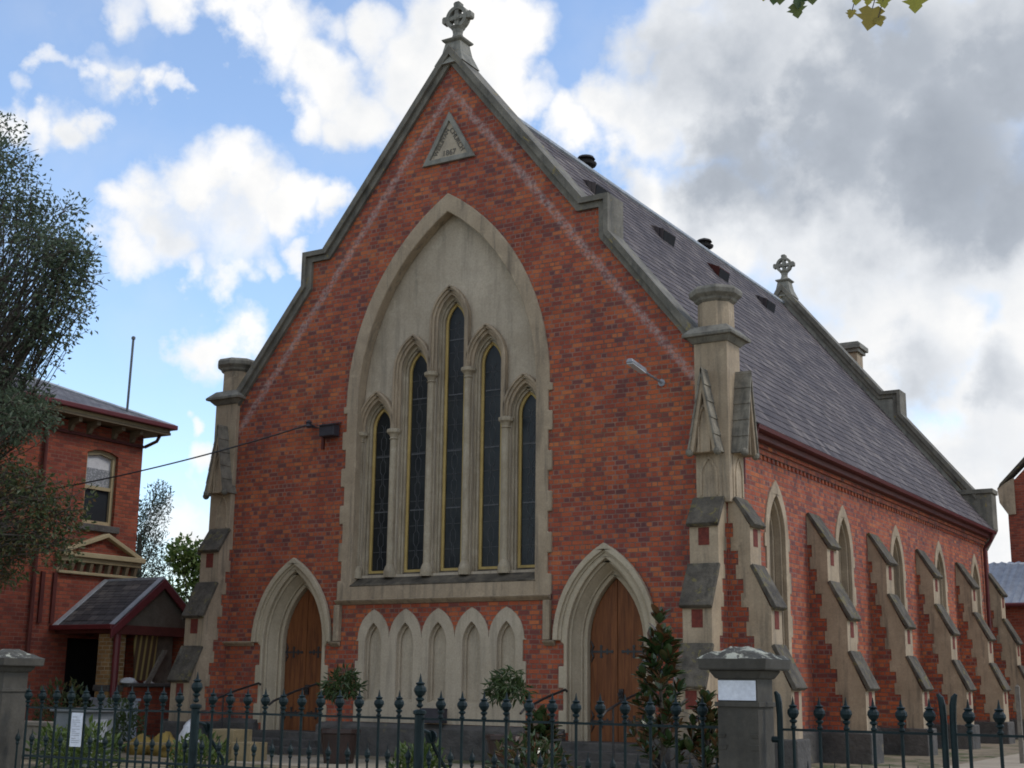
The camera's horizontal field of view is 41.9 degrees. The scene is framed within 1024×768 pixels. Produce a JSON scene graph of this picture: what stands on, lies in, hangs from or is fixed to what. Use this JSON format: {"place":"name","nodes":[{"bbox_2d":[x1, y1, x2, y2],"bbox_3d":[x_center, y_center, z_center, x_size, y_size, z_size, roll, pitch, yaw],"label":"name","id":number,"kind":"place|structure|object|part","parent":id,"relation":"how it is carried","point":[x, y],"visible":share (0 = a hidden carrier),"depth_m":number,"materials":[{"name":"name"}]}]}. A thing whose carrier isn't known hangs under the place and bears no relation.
{"place":"outdoors","nodes":[
{"label":"outdoors","id":0,"kind":"place"},
{"bbox_2d":[0,649,44,767],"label":"gate pillar","id":1,"kind":"structure","parent":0,"point":[17,666],"depth_m":12.30,"materials":[{"name":"stone"}]},
{"bbox_2d":[161,745,181,757],"bbox_3d":[-6.261,6.724,24.591,0.595,0.260,0.477,-7,-15,31],"label":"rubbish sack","id":2,"kind":"object","parent":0,"point":[163,752],"visible":0.27,"depth_m":24.45,"materials":[{"name":"yellow plastic"}]},
{"bbox_2d":[113,754,525,767],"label":"front path","id":3,"kind":"structure","parent":0,"point":[313,762],"depth_m":23.36,"materials":[{"name":"concrete"}]},
{"bbox_2d":[125,733,150,754],"bbox_3d":[-6.998,6.801,25.285,0.736,0.395,0.528,-7,-15,31],"label":"rubbish sack","id":4,"kind":"object","parent":3,"relation":"on","point":[140,747],"visible":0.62,"depth_m":25.10,"materials":[{"name":"yellow plastic"}]},
{"bbox_2d":[146,731,174,755],"bbox_3d":[-6.531,6.744,25.121,0.734,0.444,0.564,-7,-15,31],"label":"rubbish sack","id":5,"kind":"object","parent":3,"relation":"on","point":[166,735],"visible":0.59,"depth_m":24.99,"materials":[{"name":"yellow plastic"}]},
{"bbox_2d":[123,742,231,745],"bbox_3d":[-6.236,6.559,24.379,2.820,0.090,0.180,-6,-14,27],"label":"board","id":6,"kind":"object","parent":3,"relation":"on","point":[147,743],"visible":0.21,"depth_m":24.53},
{"bbox_2d":[178,719,199,755],"bbox_3d":[-6.064,6.633,25.140,0.497,0.682,0.460,-7,-15,31],"label":"rubbish sack","id":7,"kind":"object","parent":3,"relation":"on","point":[186,727],"visible":0.26,"depth_m":25.09,"materials":[{"name":"white plastic"}]},
{"bbox_2d":[206,728,251,759],"bbox_3d":[-5.154,6.556,24.376,0.650,0.520,0.500,-7,-15,31],"label":"carton","id":8,"kind":"object","parent":3,"relation":"on","point":[237,734],"visible":0.44,"depth_m":24.18,"materials":[{"name":"beige cardboard"}]},
{"bbox_2d":[231,741,267,761],"bbox_3d":[-4.675,6.537,23.810,0.450,0.320,0.450,-7,-15,31],"label":"carton","id":9,"kind":"object","parent":3,"relation":"on","point":[249,752],"visible":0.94,"depth_m":23.66,"materials":[{"name":"beige cardboard"}]},
{"bbox_2d":[315,662,368,763],"bbox_3d":[-3.009,5.764,23.516,0.987,1.742,0.829,-7,-15,31],"label":"potted shrub","id":10,"kind":"object","parent":3,"relation":"on","point":[348,736],"visible":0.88,"depth_m":23.37,"materials":[{"name":"green plant"}]},
{"bbox_2d":[480,665,536,767],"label":"potted shrub","id":11,"kind":"object","parent":3,"relation":"on","point":[514,684],"visible":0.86,"depth_m":21.74,"materials":[{"name":"green plant"}]},
{"bbox_2d":[519,688,567,718],"bbox_3d":[0.559,5.968,23.227,0.100,1.340,1.630,-7,-15,31],"label":"handrail","id":12,"kind":"object","parent":3,"relation":"on","point":[544,698],"visible":0.48,"depth_m":23.35,"materials":[{"name":"black metal"}]},
{"bbox_2d":[603,691,641,758],"bbox_3d":[1.891,5.806,22.431,0.100,1.340,1.630,-7,-15,31],"label":"handrail","id":13,"kind":"object","parent":3,"relation":"on","point":[616,704],"visible":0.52,"depth_m":22.10,"materials":[{"name":"black metal"}]},
{"bbox_2d":[0,0,1023,600],"label":"sky","id":14,"kind":"structure","parent":0,"point":[213,145],"materials":[{"name":"blue"}]},
{"bbox_2d":[20,739,1023,767],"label":"churchyard","id":15,"kind":"structure","parent":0,"point":[987,751],"depth_m":25.38,"materials":[{"name":"grey concrete"}]},
{"bbox_2d":[21,721,52,759],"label":"garden wall","id":16,"kind":"structure","parent":15,"relation":"on","point":[33,725],"depth_m":23.56,"materials":[{"name":"grey stone"}]},
{"bbox_2d":[0,111,110,592],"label":"leafy tree","id":17,"kind":"object","parent":15,"relation":"on","point":[20,419],"visible":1,"depth_m":24.23,"materials":[{"name":"green plant"}]},
{"bbox_2d":[25,676,96,720],"bbox_3d":[-9.185,6.741,27.265,1.387,1.569,1.324,-7,-15,31],"label":"plant","id":18,"kind":"object","parent":15,"relation":"on","point":[74,705],"visible":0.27,"depth_m":27.26,"materials":[{"name":"green plant"}]},
{"bbox_2d":[22,722,101,767],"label":"plant","id":19,"kind":"object","parent":15,"relation":"on","point":[50,732],"visible":0.32,"depth_m":21.02,"materials":[{"name":"green plant"}]},
{"bbox_2d":[50,707,119,767],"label":"grey cabinet","id":20,"kind":"object","parent":15,"relation":"on","point":[62,717],"visible":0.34,"depth_m":21.68,"materials":[{"name":"metal"}]},
{"bbox_3d":[-6.677,5.725,21.614,0.030,0.600,0.300,-7,-15,31],"label":"door panel","id":21,"kind":"part","parent":20,"relation":"part of","materials":[{"name":"grey metal"}]},
{"bbox_2d":[49,714,126,767],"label":"plant","id":22,"kind":"object","parent":15,"relation":"on","point":[88,730],"visible":0.62,"depth_m":18.55,"materials":[{"name":"green plant"}]},
{"bbox_2d":[0,372,177,720],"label":"brick house","id":23,"kind":"structure","parent":15,"relation":"on","point":[92,438],"depth_m":31.42,"materials":[{"name":"red brick"}]},
{"bbox_2d":[62,638,98,707],"bbox_3d":[-11.041,7.062,31.729,1.990,2.800,2.000,-7,-15,31],"label":"doorway","id":24,"kind":"structure","parent":23,"relation":"in","point":[81,654],"depth_m":31.44,"materials":[{"name":"black"}]},
{"bbox_2d":[82,450,115,525],"bbox_3d":[-9.973,2.485,32.143,0.100,1.800,0.960,-7,-15,31],"label":"window","id":25,"kind":"structure","parent":23,"relation":"in","point":[101,464],"depth_m":32.26,"materials":[{"name":"glass"}]},
{"bbox_2d":[126,336,135,411],"bbox_3d":[-9.528,-0.126,33.369,0.130,2.220,0.160,-7,-15,31],"label":"roof pole","id":26,"kind":"object","parent":23,"relation":"on","point":[133,338],"visible":0.72,"depth_m":33.39,"materials":[{"name":"grey metal"}]},
{"bbox_2d":[89,697,140,740],"bbox_3d":[-8.329,7.065,27.927,1.400,1.000,0.140,-7,-15,31],"label":"sheet fence","id":27,"kind":"object","parent":15,"relation":"on","point":[105,703],"visible":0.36,"depth_m":27.74,"materials":[{"name":"grey metal"}]},
{"bbox_2d":[49,577,185,739],"bbox_3d":[-8.902,6.354,30.963,2.150,3.700,3.020,-7,-15,31],"label":"porch","id":28,"kind":"object","parent":15,"relation":"on","point":[118,609],"visible":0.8,"depth_m":30.40,"materials":[{"name":"tile"}]},
{"bbox_2d":[119,677,137,682],"bbox_3d":[-8.539,6.593,29.790,0.309,0.129,0.448,-7,-15,31],"label":"cloth bundle","id":29,"kind":"object","parent":28,"relation":"on","point":[128,680],"visible":0.98,"depth_m":29.70,"materials":[{"name":"white fabric"}]},
{"bbox_2d":[133,635,157,680],"bbox_3d":[-8.375,6.229,30.421,0.150,1.000,0.760,-7,-15,31],"label":"striped awning","id":30,"kind":"object","parent":28,"relation":"hanging from","point":[145,648],"visible":0.86,"depth_m":30.41,"materials":[{"name":"fabric"}]},
{"bbox_2d":[145,650,167,682],"bbox_3d":[-8.103,6.437,30.491,0.073,0.750,0.650,-5,-14,24],"label":"timber plank","id":31,"kind":"object","parent":28,"relation":"on","point":[156,667],"visible":1,"depth_m":30.46,"materials":[{"name":"grey wood"}]},
{"bbox_2d":[102,696,149,751],"bbox_3d":[-7.671,6.670,26.091,1.106,1.220,1.160,-7,-15,31],"label":"plant","id":32,"kind":"object","parent":15,"relation":"on","point":[122,718],"visible":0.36,"depth_m":26.07,"materials":[{"name":"green plant"}]},
{"bbox_2d":[135,479,176,582],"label":"slender tree","id":33,"kind":"object","parent":15,"relation":"on","point":[141,537],"visible":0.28,"depth_m":50.48,"materials":[{"name":"green plant"}]},
{"bbox_2d":[151,532,202,604],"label":"broad leaf tree","id":34,"kind":"object","parent":15,"relation":"on","point":[189,558],"visible":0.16,"depth_m":48.17,"materials":[{"name":"green plant"}]},
{"bbox_2d":[165,729,231,767],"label":"plant","id":35,"kind":"object","parent":15,"relation":"on","point":[204,754],"visible":0.45,"depth_m":18.68,"materials":[{"name":"green plant"}]},
{"bbox_2d":[209,682,260,728],"bbox_3d":[-5.600,6.716,26.997,0.100,1.380,1.480,-7,-15,31],"label":"handrail","id":36,"kind":"object","parent":15,"relation":"on","point":[238,689],"visible":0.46,"depth_m":26.82,"materials":[{"name":"black metal"}]},
{"bbox_2d":[268,683,318,754],"bbox_3d":[-4.286,6.556,26.212,0.100,1.380,1.480,-7,-15,31],"label":"handrail","id":37,"kind":"object","parent":15,"relation":"on","point":[290,693],"visible":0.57,"depth_m":26.11,"materials":[{"name":"black metal"}]},
{"bbox_2d":[385,737,448,767],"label":"plant","id":38,"kind":"object","parent":15,"relation":"on","point":[403,748],"visible":0.49,"depth_m":16.90,"materials":[{"name":"green plant"}]},
{"bbox_2d":[485,729,581,767],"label":"plant","id":39,"kind":"object","parent":15,"relation":"on","point":[544,745],"visible":0.81,"depth_m":15.75,"materials":[{"name":"green plant"}]},
{"bbox_2d":[513,704,566,766],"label":"magnolia shrub","id":40,"kind":"object","parent":15,"relation":"on","point":[541,730],"visible":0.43,"depth_m":17.42,"materials":[{"name":"green plant"}]},
{"bbox_2d":[162,1,1023,767],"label":"brick church","id":41,"kind":"structure","parent":15,"relation":"on","point":[518,463],"depth_m":26.95,"materials":[{"name":"brick"}]},
{"bbox_2d":[284,589,308,729],"bbox_3d":[-4.526,5.748,28.013,0.549,2.899,0.074,-7,-15,31],"label":"door leaf","id":42,"kind":"structure","parent":41,"relation":"in","point":[296,643],"depth_m":27.99,"materials":[{"name":"brown wood"}]},
{"bbox_2d":[306,420,318,428],"bbox_3d":[-4.152,0.861,28.207,0.373,0.190,0.261,-7,-15,31],"label":"cable bracket","id":43,"kind":"object","parent":41,"relation":"attached to","point":[309,424],"visible":1,"depth_m":28.19,"materials":[{"name":"black metal"}]},
{"bbox_2d":[52,425,305,488],"bbox_3d":[-7.501,1.647,29.382,6.943,1.142,0.032,-4,-14,22],"label":"overhead cable","id":44,"kind":"object","parent":43,"relation":"attached to","point":[189,458],"visible":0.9,"depth_m":29.17,"materials":[{"name":"black metal"}]},
{"bbox_2d":[303,591,321,730],"bbox_3d":[-4.063,5.684,27.701,0.549,2.899,0.137,-7,-15,31],"label":"door leaf","id":45,"kind":"structure","parent":41,"relation":"in","point":[313,655],"depth_m":27.74,"materials":[{"name":"brown wood"}]},
{"bbox_2d":[316,422,340,448],"bbox_3d":[-3.845,1.055,27.960,0.490,0.550,0.270,-7,-15,31],"label":"service box","id":46,"kind":"object","parent":41,"relation":"attached to","point":[328,430],"visible":1,"depth_m":27.90,"materials":[{"name":"grey metal"}]},
{"bbox_2d":[336,193,552,599],"bbox_3d":[-1.248,0.137,26.974,5.022,8.274,0.540,-7,-15,31],"label":"great window","id":47,"kind":"structure","parent":41,"relation":"in","point":[449,459],"depth_m":26.96,"materials":[{"name":"stone"}]},
{"bbox_2d":[590,579,618,741],"bbox_3d":[1.673,4.995,24.309,0.549,2.899,0.074,-7,-15,31],"label":"door leaf","id":48,"kind":"structure","parent":41,"relation":"in","point":[604,632],"depth_m":24.29,"materials":[{"name":"brown wood"}]},
{"bbox_2d":[617,580,643,742],"bbox_3d":[2.135,4.931,23.997,0.549,2.899,0.137,-7,-15,31],"label":"door leaf","id":49,"kind":"structure","parent":41,"relation":"in","point":[629,621],"depth_m":24.06,"materials":[{"name":"brown wood"}]},
{"bbox_2d":[626,358,664,385],"bbox_3d":[2.387,-0.205,23.858,0.141,0.307,1.131,-9,-16,36],"label":"floodlight","id":50,"kind":"object","parent":41,"relation":"attached to","point":[636,366],"visible":1,"depth_m":23.68,"materials":[{"name":"white metal"}]},
{"bbox_2d":[763,480,793,659],"bbox_3d":[4.793,3.700,24.943,0.550,3.816,1.322,-7,-15,31],"label":"side window","id":51,"kind":"structure","parent":41,"relation":"in","point":[776,537],"depth_m":25.28,"materials":[{"name":"stone"}]},
{"bbox_2d":[835,505,857,643],"bbox_3d":[6.886,4.473,28.287,0.550,3.816,1.322,-7,-15,31],"label":"side window","id":52,"kind":"structure","parent":41,"relation":"in","point":[845,557],"depth_m":28.69,"materials":[{"name":"stone"}]},
{"bbox_2d":[839,341,867,367],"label":"chimney","id":53,"kind":"object","parent":41,"relation":"on","point":[856,350],"visible":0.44,"depth_m":45.11,"materials":[{"name":"stone"}]},
{"bbox_2d":[890,525,907,611],"bbox_3d":[8.978,5.247,31.631,0.550,3.816,1.322,-7,-15,31],"label":"side window","id":54,"kind":"structure","parent":41,"relation":"in","point":[896,550],"depth_m":32.05,"materials":[{"name":"stone"}]},
{"bbox_2d":[934,541,948,613],"bbox_3d":[11.071,6.020,34.976,0.550,3.816,1.322,-7,-15,31],"label":"side window","id":55,"kind":"structure","parent":41,"relation":"in","point":[939,563],"depth_m":35.39,"materials":[{"name":"stone"}]},
{"bbox_2d":[971,554,983,618],"bbox_3d":[13.163,6.793,38.320,0.550,3.816,1.322,-7,-15,31],"label":"side window","id":56,"kind":"structure","parent":41,"relation":"in","point":[975,574],"depth_m":38.73,"materials":[{"name":"stone"}]},
{"bbox_2d":[623,604,700,767],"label":"magnolia shrub","id":57,"kind":"object","parent":15,"relation":"on","point":[660,640],"visible":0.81,"depth_m":16.67,"materials":[{"name":"green plant"}]},
{"bbox_2d":[681,688,718,767],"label":"magnolia shrub","id":58,"kind":"object","parent":15,"relation":"on","point":[710,736],"visible":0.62,"depth_m":16.65,"materials":[{"name":"green plant"}]},
{"bbox_2d":[988,561,1023,665],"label":"corrugated lean to","id":59,"kind":"object","parent":15,"relation":"on","point":[1009,578],"visible":0.17,"depth_m":43.66,"materials":[{"name":"metal"}]},
{"bbox_2d":[997,457,1023,562],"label":"brick hall","id":60,"kind":"structure","parent":15,"relation":"on","point":[1010,489],"depth_m":46.49,"materials":[{"name":"brick"}]},
{"bbox_2d":[941,753,1023,767],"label":"side path","id":61,"kind":"structure","parent":0,"point":[1012,761],"depth_m":25.71,"materials":[{"name":"concrete"}]},
{"bbox_2d":[1015,685,1023,762],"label":"timber stake","id":62,"kind":"object","parent":61,"relation":"on","point":[1019,720],"visible":1,"depth_m":26.04,"materials":[{"name":"grey wood"}]},
{"bbox_2d":[949,693,1023,767],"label":"iron gate","id":63,"kind":"structure","parent":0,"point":[968,716],"depth_m":7.94,"materials":[{"name":"black metal"}]},
{"label":"ground","id":64,"kind":"structure","parent":0,"visible":0},
{"bbox_2d":[697,646,790,767],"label":"gate pillar","id":65,"kind":"structure","parent":64,"relation":"on","point":[745,731],"depth_m":8.57,"materials":[{"name":"stone"}]},
{"bbox_2d":[718,680,755,700],"bbox_3d":[1.445,1.969,8.603,0.255,0.125,0.007,-7,-15,31],"label":"blank sign","id":66,"kind":"object","parent":65,"relation":"attached to","point":[737,690],"visible":1,"depth_m":8.60,"materials":[{"name":"white metal"}]},
{"bbox_2d":[774,691,949,767],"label":"iron gate","id":67,"kind":"structure","parent":65,"relation":"attached to","point":[929,714],"depth_m":8.26,"materials":[{"name":"black metal"}]},
{"bbox_2d":[771,736,779,742],"bbox_3d":[1.691,2.270,8.547,0.060,0.039,0.039,-7,-15,31],"label":"gate hinge","id":68,"kind":"object","parent":67,"relation":"attached to","point":[774,739],"visible":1,"depth_m":8.54,"materials":[{"name":"black metal"}]},
{"bbox_3d":[-1.556,3.818,10.196,6.990,0.360,0.300,-7,-15,31],"label":"fence plinth","id":69,"kind":"object","parent":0,"visible":0},
{"bbox_2d":[14,673,718,767],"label":"iron fence","id":70,"kind":"object","parent":69,"relation":"on","point":[420,690],"visible":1,"depth_m":10.47,"materials":[{"name":"black metal"}]},
{"bbox_2d":[69,713,82,746],"bbox_3d":[-3.841,3.046,11.794,0.140,0.290,0.006,-7,-15,31],"label":"paper notice","id":71,"kind":"object","parent":70,"relation":"attached to","point":[76,729],"visible":1,"depth_m":11.79,"materials":[{"name":"white paper"}]},
{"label":"footpath","id":72,"kind":"structure","parent":0,"visible":0},
{"bbox_2d":[762,0,927,30],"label":"plane tree","id":73,"kind":"object","parent":72,"relation":"on","point":[870,17],"visible":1,"depth_m":7.25,"materials":[{"name":"green plant"}]}
]}

